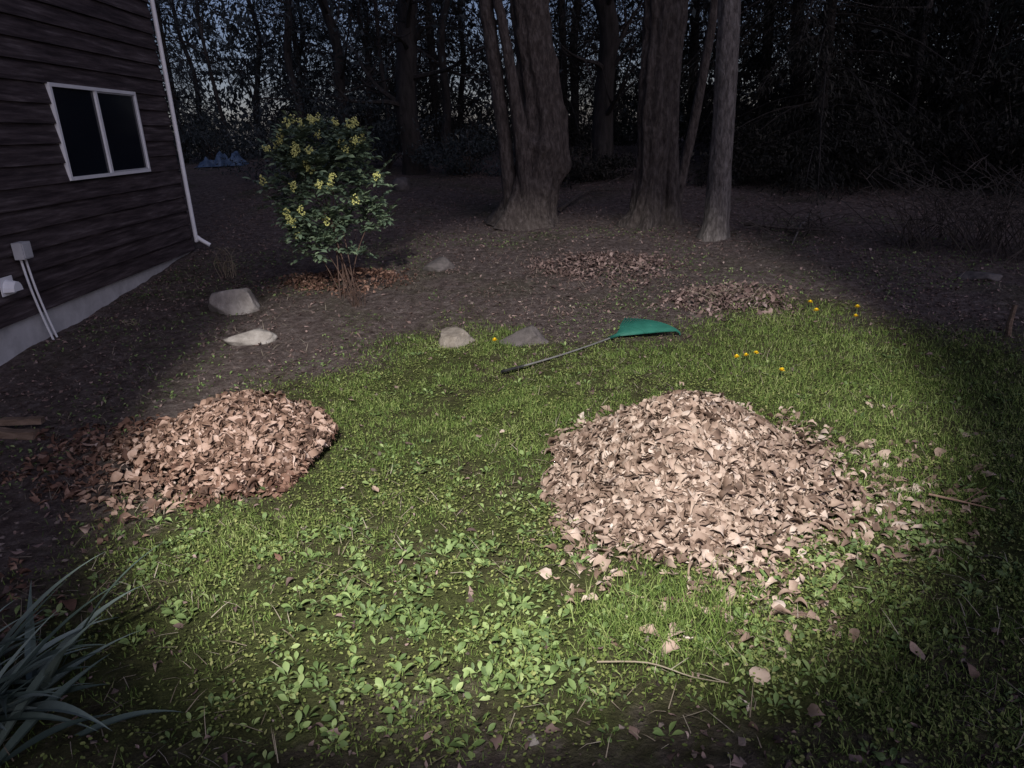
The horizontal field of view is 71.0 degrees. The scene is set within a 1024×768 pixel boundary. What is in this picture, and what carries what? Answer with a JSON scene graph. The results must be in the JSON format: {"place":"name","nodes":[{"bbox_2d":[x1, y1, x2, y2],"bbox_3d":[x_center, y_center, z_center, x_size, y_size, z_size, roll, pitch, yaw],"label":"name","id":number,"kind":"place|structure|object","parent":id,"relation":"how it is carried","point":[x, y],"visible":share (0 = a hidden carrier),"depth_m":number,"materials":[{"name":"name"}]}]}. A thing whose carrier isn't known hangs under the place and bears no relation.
{"place":"outdoors","nodes":[
{"label":"outdoors","id":0,"kind":"place"},
{"bbox_2d":[0,134,1023,767],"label":"ground","id":1,"kind":"structure","parent":0,"point":[208,186],"depth_m":3.53,"materials":[{"name":"green plant"}]},
{"bbox_2d":[0,427,41,439],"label":"wood piece","id":2,"kind":"object","parent":1,"relation":"on","point":[18,434],"visible":1,"depth_m":4.24,"materials":[{"name":"brown wood"}]},
{"bbox_2d":[0,416,45,425],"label":"wood piece","id":3,"kind":"object","parent":1,"relation":"on","point":[30,420],"visible":1,"depth_m":4.35,"materials":[{"name":"brown wood"}]},
{"bbox_2d":[0,544,179,766],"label":"strap leaf plant","id":4,"kind":"object","parent":1,"relation":"on","point":[29,707],"visible":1,"depth_m":2.13,"materials":[{"name":"green plant"}]},
{"bbox_2d":[0,0,210,365],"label":"house","id":5,"kind":"structure","parent":1,"relation":"on","point":[94,218],"depth_m":6.68,"materials":[{"name":"brown wood"}]},
{"bbox_2d":[44,82,150,180],"bbox_3d":[-4.063,-2.486,7.098,0.104,0.822,1.622,-3,19,-1],"label":"window","id":6,"kind":"structure","parent":5,"relation":"in","point":[100,130],"depth_m":6.98,"materials":[{"name":"black glass"}]},
{"bbox_2d":[119,318,137,325],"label":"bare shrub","id":7,"kind":"object","parent":1,"relation":"on","point":[131,321],"visible":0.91,"depth_m":6.32,"materials":[{"name":"plant"}]},
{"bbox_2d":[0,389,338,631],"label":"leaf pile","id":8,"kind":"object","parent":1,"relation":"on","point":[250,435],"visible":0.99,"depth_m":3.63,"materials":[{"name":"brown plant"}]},
{"bbox_2d":[147,0,268,164],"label":"evergreen tree","id":9,"kind":"object","parent":1,"relation":"on","point":[181,76],"visible":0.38,"depth_m":20.02,"materials":[{"name":"green plant"}]},
{"bbox_2d":[194,151,248,167],"bbox_3d":[-7.247,-5.659,18.042,1.200,0.398,1.000,-3,19,0],"label":"tarp heap","id":10,"kind":"object","parent":1,"relation":"on","point":[206,162],"visible":0.87,"depth_m":17.73,"materials":[{"name":"blue plastic"}]},
{"bbox_2d":[172,116,271,162],"bbox_3d":[-8.704,-6.335,19.775,3.646,1.950,3.856,14,25,39],"label":"understory bush","id":11,"kind":"object","parent":1,"relation":"on","point":[215,134],"visible":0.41,"depth_m":19.62,"materials":[{"name":"green plant"}]},
{"bbox_2d":[208,246,239,277],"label":"bare shrub","id":12,"kind":"object","parent":1,"relation":"on","point":[232,266],"visible":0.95,"depth_m":7.73,"materials":[{"name":"brown plant"}]},
{"bbox_2d":[151,0,307,153],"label":"background tree","id":13,"kind":"object","parent":1,"relation":"on","point":[200,27],"visible":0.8,"depth_m":20.02,"materials":[{"name":"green plant"}]},
{"bbox_2d":[148,0,313,159],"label":"background tree","id":14,"kind":"object","parent":1,"relation":"on","point":[186,50],"visible":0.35,"depth_m":22.77,"materials":[{"name":"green plant"}]},
{"bbox_2d":[208,288,259,315],"bbox_3d":[-2.553,-0.714,6.607,0.478,0.343,0.298,-3,19,0],"label":"boulder","id":15,"kind":"object","parent":1,"relation":"on","point":[241,301],"visible":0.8,"depth_m":6.49,"materials":[{"name":"grey stone"}]},
{"bbox_2d":[223,328,277,345],"bbox_3d":[-2.113,-0.354,5.824,0.397,0.177,0.212,-3,19,0],"label":"boulder","id":16,"kind":"object","parent":1,"relation":"on","point":[256,336],"visible":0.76,"depth_m":5.76,"materials":[{"name":"grey stone"}]},
{"bbox_2d":[179,0,355,156],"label":"background tree","id":17,"kind":"object","parent":1,"relation":"on","point":[258,43],"visible":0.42,"depth_m":23.46,"materials":[{"name":"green plant"}]},
{"bbox_2d":[177,68,390,182],"bbox_3d":[-4.945,-4.796,14.427,5.366,2.652,3.522,6,21,22],"label":"understory bush","id":18,"kind":"object","parent":1,"relation":"on","point":[315,107],"visible":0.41,"depth_m":13.89,"materials":[{"name":"green plant"}]},
{"bbox_2d":[199,0,389,123],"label":"background tree","id":19,"kind":"object","parent":1,"relation":"on","point":[287,55],"visible":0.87,"depth_m":19.09,"materials":[{"name":"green plant"}]},
{"bbox_2d":[231,0,357,144],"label":"background tree","id":20,"kind":"object","parent":1,"relation":"on","point":[313,115],"visible":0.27,"depth_m":22.25,"materials":[{"name":"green plant"}]},
{"bbox_2d":[222,0,388,157],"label":"evergreen tree","id":21,"kind":"object","parent":1,"relation":"on","point":[295,57],"visible":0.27,"depth_m":21.56,"materials":[{"name":"green plant"}]},
{"bbox_2d":[242,110,400,299],"bbox_3d":[-1.709,-1.621,6.635,1.291,1.732,1.379,-16,23,-33],"label":"flowering shrub","id":22,"kind":"object","parent":1,"relation":"on","point":[302,160],"visible":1,"depth_m":6.47,"materials":[{"name":"green plant"}]},
{"bbox_2d":[212,0,434,167],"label":"background tree","id":23,"kind":"object","parent":1,"relation":"on","point":[338,67],"visible":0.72,"depth_m":15.57,"materials":[{"name":"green plant"}]},
{"bbox_2d":[248,0,439,151],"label":"background tree","id":24,"kind":"object","parent":1,"relation":"on","point":[357,17],"visible":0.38,"depth_m":20.67,"materials":[{"name":"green plant"}]},
{"bbox_2d":[255,267,445,297],"bbox_3d":[-1.700,-1.086,7.376,2.112,0.223,1.152,-3,19,0],"label":"leaf drift","id":25,"kind":"object","parent":1,"relation":"on","point":[319,276],"visible":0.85,"depth_m":7.28,"materials":[{"name":"brown plant"}]},
{"bbox_2d":[339,272,366,306],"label":"bare shrub","id":26,"kind":"object","parent":1,"relation":"on","point":[353,300],"visible":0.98,"depth_m":6.57,"materials":[{"name":"brown plant"}]},
{"bbox_2d":[252,0,478,155],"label":"background tree","id":27,"kind":"object","parent":1,"relation":"on","point":[381,66],"visible":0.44,"depth_m":18.27,"materials":[{"name":"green plant"}]},
{"bbox_2d":[293,0,451,152],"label":"evergreen tree","id":28,"kind":"object","parent":1,"relation":"on","point":[367,36],"visible":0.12,"depth_m":22.50,"materials":[{"name":"green plant"}]},
{"bbox_2d":[320,87,443,169],"bbox_3d":[-3.008,-5.233,15.768,3.400,2.439,3.407,-3,19,0],"label":"understory bush","id":29,"kind":"object","parent":1,"relation":"on","point":[388,155],"visible":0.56,"depth_m":15.21,"materials":[{"name":"green plant"}]},
{"bbox_2d":[392,177,411,190],"bbox_3d":[-2.000,-3.570,12.951,0.357,0.318,0.372,-3,19,0],"label":"boulder","id":30,"kind":"object","parent":1,"relation":"on","point":[403,183],"visible":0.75,"depth_m":12.81,"materials":[{"name":"grey stone"}]},
{"bbox_2d":[311,0,514,175],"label":"background tree","id":31,"kind":"object","parent":1,"relation":"on","point":[407,75],"visible":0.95,"depth_m":14.06,"materials":[{"name":"brown plant"}]},
{"bbox_2d":[313,0,513,155],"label":"background tree","id":32,"kind":"object","parent":1,"relation":"on","point":[446,93],"visible":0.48,"depth_m":17.41,"materials":[{"name":"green plant"}]},
{"bbox_2d":[328,0,514,151],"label":"evergreen tree","id":33,"kind":"object","parent":1,"relation":"on","point":[434,92],"visible":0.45,"depth_m":20.94,"materials":[{"name":"green plant"}]},
{"bbox_2d":[421,256,454,271],"bbox_3d":[-0.809,-1.271,7.793,0.312,0.216,0.291,14,25,39],"label":"boulder","id":34,"kind":"object","parent":1,"relation":"on","point":[441,263],"visible":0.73,"depth_m":7.69,"materials":[{"name":"grey stone"}]},
{"bbox_2d":[438,326,474,348],"bbox_3d":[-0.430,-0.327,5.604,0.290,0.209,0.273,-3,19,0],"label":"boulder","id":35,"kind":"object","parent":1,"relation":"on","point":[453,337],"visible":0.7,"depth_m":5.53,"materials":[{"name":"grey stone"}]},
{"bbox_2d":[424,0,569,147],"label":"background tree","id":36,"kind":"object","parent":1,"relation":"on","point":[461,90],"visible":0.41,"depth_m":21.75,"materials":[{"name":"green plant"}]},
{"bbox_2d":[0,211,1023,767],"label":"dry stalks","id":37,"kind":"object","parent":1,"relation":"on","point":[500,519],"visible":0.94,"depth_m":3.02,"materials":[{"name":"brown plant"}]},
{"bbox_2d":[0,214,1023,512],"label":"soil weeds","id":38,"kind":"object","parent":1,"relation":"on","point":[436,290],"visible":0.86,"depth_m":6.46,"materials":[{"name":"green plant"}]},
{"bbox_2d":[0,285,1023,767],"bbox_3d":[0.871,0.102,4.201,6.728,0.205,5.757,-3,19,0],"label":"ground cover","id":39,"kind":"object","parent":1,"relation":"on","point":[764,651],"visible":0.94,"depth_m":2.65,"materials":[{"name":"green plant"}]},
{"bbox_2d":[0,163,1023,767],"bbox_3d":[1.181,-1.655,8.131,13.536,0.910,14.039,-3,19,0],"label":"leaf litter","id":40,"kind":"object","parent":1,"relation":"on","point":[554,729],"visible":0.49,"depth_m":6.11,"materials":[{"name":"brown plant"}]},
{"bbox_2d":[1,290,1023,767],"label":"lawn grass","id":41,"kind":"structure","parent":1,"relation":"on","point":[621,620],"depth_m":3.16,"materials":[{"name":"green plant"}]},
{"bbox_2d":[3,310,1023,767],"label":"broadleaf weeds","id":42,"kind":"object","parent":1,"relation":"on","point":[397,666],"visible":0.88,"depth_m":2.48,"materials":[{"name":"green plant"}]},
{"bbox_2d":[499,325,548,347],"bbox_3d":[0.108,-0.334,5.529,0.372,0.236,0.232,8,22,27],"label":"boulder","id":43,"kind":"object","parent":1,"relation":"on","point":[528,335],"visible":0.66,"depth_m":5.47,"materials":[{"name":"grey stone"}]},
{"bbox_2d":[478,0,571,230],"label":"gnarled tree","id":44,"kind":"object","parent":1,"relation":"on","point":[533,177],"visible":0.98,"depth_m":9.20,"materials":[{"name":"brown plant"}]},
{"bbox_2d":[527,733,538,745],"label":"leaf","id":45,"kind":"object","parent":1,"relation":"on","point":[533,742],"visible":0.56,"depth_m":1.98,"materials":[{"name":"beige plant"}]},
{"bbox_2d":[465,0,638,157],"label":"evergreen tree","id":46,"kind":"object","parent":1,"relation":"on","point":[560,12],"visible":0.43,"depth_m":16.30,"materials":[{"name":"green plant"}]},
{"bbox_2d":[505,0,636,145],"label":"background tree","id":47,"kind":"object","parent":1,"relation":"on","point":[573,78],"visible":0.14,"depth_m":19.07,"materials":[{"name":"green plant"}]},
{"bbox_2d":[149,0,1023,157],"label":"wood","id":48,"kind":"object","parent":1,"relation":"on","point":[248,101],"visible":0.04,"depth_m":29.60,"materials":[{"name":"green plant"}]},
{"bbox_2d":[558,176,621,210],"bbox_3d":[1.095,-2.947,11.050,0.365,0.351,1.892,11,23,34],"label":"fallen branch","id":49,"kind":"object","parent":1,"relation":"on","point":[570,201],"visible":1,"depth_m":11.33,"materials":[{"name":"brown wood"}]},
{"bbox_2d":[501,318,680,372],"bbox_3d":[0.506,-0.328,5.425,1.539,0.087,0.577,-11,21,-23],"label":"leaf rake","id":50,"kind":"object","parent":1,"relation":"on","point":[635,327],"visible":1,"depth_m":5.50,"materials":[{"name":"green plastic"}]},
{"bbox_2d":[560,142,636,188],"bbox_3d":[1.450,-3.900,12.946,3.058,0.963,1.993,-10,21,-19],"label":"understory bush","id":51,"kind":"object","parent":1,"relation":"on","point":[582,171],"visible":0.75,"depth_m":12.78,"materials":[{"name":"green plant"}]},
{"bbox_2d":[487,250,711,298],"bbox_3d":[0.974,-1.191,7.433,2.501,0.200,1.896,-3,19,0],"label":"leaf drift","id":52,"kind":"object","parent":1,"relation":"on","point":[604,258],"visible":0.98,"depth_m":7.50,"materials":[{"name":"brown plant"}]},
{"bbox_2d":[566,0,643,145],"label":"evergreen tree","id":53,"kind":"object","parent":1,"relation":"on","point":[617,75],"visible":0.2,"depth_m":20.09,"materials":[{"name":"green plant"}]},
{"bbox_2d":[506,0,709,178],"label":"background tree","id":54,"kind":"object","parent":1,"relation":"on","point":[606,63],"visible":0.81,"depth_m":12.83,"materials":[{"name":"brown plant"}]},
{"bbox_2d":[615,0,688,230],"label":"split trunk tree","id":55,"kind":"object","parent":1,"relation":"on","point":[655,198],"visible":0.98,"depth_m":8.86,"materials":[{"name":"brown plant"}]},
{"bbox_2d":[597,657,727,682],"bbox_3d":[0.464,0.869,2.222,0.397,0.032,0.060,3,20,14],"label":"fallen stick","id":56,"kind":"object","parent":1,"relation":"on","point":[660,666],"visible":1,"depth_m":2.22,"materials":[{"name":"brown wood"}]},
{"bbox_2d":[579,0,789,150],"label":"evergreen tree","id":57,"kind":"object","parent":1,"relation":"on","point":[696,5],"visible":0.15,"depth_m":18.16,"materials":[{"name":"green plant"}]},
{"bbox_2d":[679,0,717,204],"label":"leaning tree","id":58,"kind":"object","parent":1,"relation":"on","point":[688,146],"visible":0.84,"depth_m":9.69,"materials":[{"name":"brown plant"}]},
{"bbox_2d":[696,0,740,241],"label":"slim grey tree","id":59,"kind":"object","parent":1,"relation":"on","point":[715,226],"visible":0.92,"depth_m":8.06,"materials":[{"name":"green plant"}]},
{"bbox_2d":[635,278,840,319],"bbox_3d":[2.001,-0.753,6.307,1.648,0.173,1.376,6,21,22],"label":"leaf drift","id":60,"kind":"object","parent":1,"relation":"on","point":[739,296],"visible":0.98,"depth_m":6.28,"materials":[{"name":"brown plant"}]},
{"bbox_2d":[687,283,769,302],"bbox_3d":[1.874,-0.787,6.311,0.620,0.177,0.576,-15,23,-31],"label":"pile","id":61,"kind":"object","parent":60,"relation":"on","point":[727,294],"visible":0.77,"depth_m":6.32,"materials":[{"name":"brown plant"}]},
{"bbox_2d":[499,381,1023,767],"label":"leaf pile","id":62,"kind":"object","parent":1,"relation":"on","point":[709,470],"visible":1,"depth_m":3.03,"materials":[{"name":"brown plant"}]},
{"bbox_2d":[620,0,919,167],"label":"evergreen tree","id":63,"kind":"object","parent":1,"relation":"on","point":[767,62],"visible":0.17,"depth_m":14.56,"materials":[{"name":"green plant"}]},
{"bbox_2d":[686,118,876,194],"bbox_3d":[4.414,-3.666,11.718,3.076,1.328,2.338,-3,19,0],"label":"understory bush","id":64,"kind":"object","parent":1,"relation":"on","point":[760,168],"visible":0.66,"depth_m":11.46,"materials":[{"name":"green plant"}]},
{"bbox_2d":[743,210,840,231],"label":"fallen branch","id":65,"kind":"object","parent":1,"relation":"on","point":[781,227],"visible":0.77,"depth_m":8.56,"materials":[{"name":"brown wood"}]},
{"bbox_2d":[732,202,878,237],"bbox_3d":[3.464,-1.938,8.471,1.686,0.382,1.266,-3,19,0],"label":"brush heap","id":66,"kind":"object","parent":1,"relation":"on","point":[811,223],"visible":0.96,"depth_m":8.54,"materials":[{"name":"brown plant"}]},
{"bbox_2d":[792,210,828,243],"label":"fallen branch","id":67,"kind":"object","parent":1,"relation":"on","point":[803,222],"visible":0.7,"depth_m":8.80,"materials":[{"name":"brown wood"}]},
{"bbox_2d":[706,0,960,165],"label":"background tree","id":68,"kind":"object","parent":1,"relation":"on","point":[795,93],"visible":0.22,"depth_m":13.39,"materials":[{"name":"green plant"}]},
{"bbox_2d":[679,0,1007,205],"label":"evergreen tree","id":69,"kind":"object","parent":1,"relation":"on","point":[825,73],"visible":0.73,"depth_m":11.22,"materials":[{"name":"green plant"}]},
{"bbox_2d":[777,0,964,144],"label":"evergreen tree","id":70,"kind":"object","parent":1,"relation":"on","point":[874,58],"visible":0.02,"depth_m":15.43,"materials":[{"name":"green plant"}]},
{"bbox_2d":[750,0,1023,187],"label":"evergreen tree","id":71,"kind":"object","parent":1,"relation":"on","point":[940,20],"visible":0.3,"depth_m":11.71,"materials":[{"name":"green plant"}]},
{"bbox_2d":[771,107,1013,190],"bbox_3d":[5.804,-3.595,11.438,3.504,1.483,3.097,-3,19,0],"label":"understory bush","id":72,"kind":"object","parent":1,"relation":"on","point":[844,141],"visible":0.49,"depth_m":10.97,"materials":[{"name":"green plant"}]},
{"bbox_2d":[822,0,1012,178],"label":"background tree","id":73,"kind":"object","parent":1,"relation":"on","point":[922,37],"visible":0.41,"depth_m":11.78,"materials":[{"name":"grey plant"}]},
{"bbox_2d":[910,641,924,659],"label":"loose leaf","id":74,"kind":"object","parent":1,"relation":"on","point":[914,647],"visible":1,"depth_m":2.25,"materials":[{"name":"brown plant"}]},
{"bbox_2d":[825,0,1023,137],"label":"evergreen tree","id":75,"kind":"object","parent":1,"relation":"on","point":[951,50],"visible":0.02,"depth_m":15.63,"materials":[{"name":"green plant"}]},
{"bbox_2d":[832,0,1023,191],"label":"evergreen tree","id":76,"kind":"object","parent":1,"relation":"on","point":[1008,38],"visible":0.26,"depth_m":11.79,"materials":[{"name":"green plant"}]},
{"bbox_2d":[837,155,1023,252],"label":"bramble thicket","id":77,"kind":"object","parent":1,"relation":"on","point":[930,237],"visible":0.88,"depth_m":7.61,"materials":[{"name":"brown plant"}]},
{"bbox_2d":[847,95,1023,190],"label":"understory bush","id":78,"kind":"object","parent":1,"relation":"on","point":[952,143],"visible":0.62,"depth_m":10.79,"materials":[{"name":"green plant"}]},
{"bbox_2d":[866,48,1023,205],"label":"understory bush","id":79,"kind":"object","parent":1,"relation":"on","point":[1003,148],"visible":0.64,"depth_m":9.86,"materials":[{"name":"green plant"}]},
{"bbox_2d":[891,154,1023,264],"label":"bramble thicket","id":80,"kind":"object","parent":1,"relation":"on","point":[1001,224],"visible":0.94,"depth_m":7.18,"materials":[{"name":"brown plant"}]},
{"bbox_2d":[929,487,994,509],"bbox_3d":[1.960,0.472,3.106,0.247,0.049,0.131,14,26,40],"label":"fallen stick","id":81,"kind":"object","parent":1,"relation":"on","point":[939,496],"visible":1,"depth_m":3.08,"materials":[{"name":"brown wood"}]},
{"bbox_2d":[958,271,1002,281],"bbox_3d":[4.359,-0.990,6.686,0.333,0.122,0.231,14,25,39],"label":"boulder","id":82,"kind":"object","parent":1,"relation":"on","point":[973,275],"visible":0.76,"depth_m":6.62,"materials":[{"name":"grey stone"}]},
{"bbox_2d":[1005,304,1017,336],"bbox_3d":[3.642,-0.438,5.248,0.050,0.293,0.043,-3,19,0],"label":"stake","id":83,"kind":"object","parent":1,"relation":"on","point":[1008,329],"visible":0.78,"depth_m":5.23,"materials":[{"name":"brown wood"}]},
{"bbox_2d":[0,182,1023,767],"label":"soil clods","id":84,"kind":"object","parent":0,"point":[694,754],"visible":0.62,"depth_m":6.12,"materials":[{"name":"brown soil"}]},
{"bbox_2d":[147,0,1023,150],"label":"sky","id":85,"kind":"structure","parent":0,"point":[246,96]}
]}

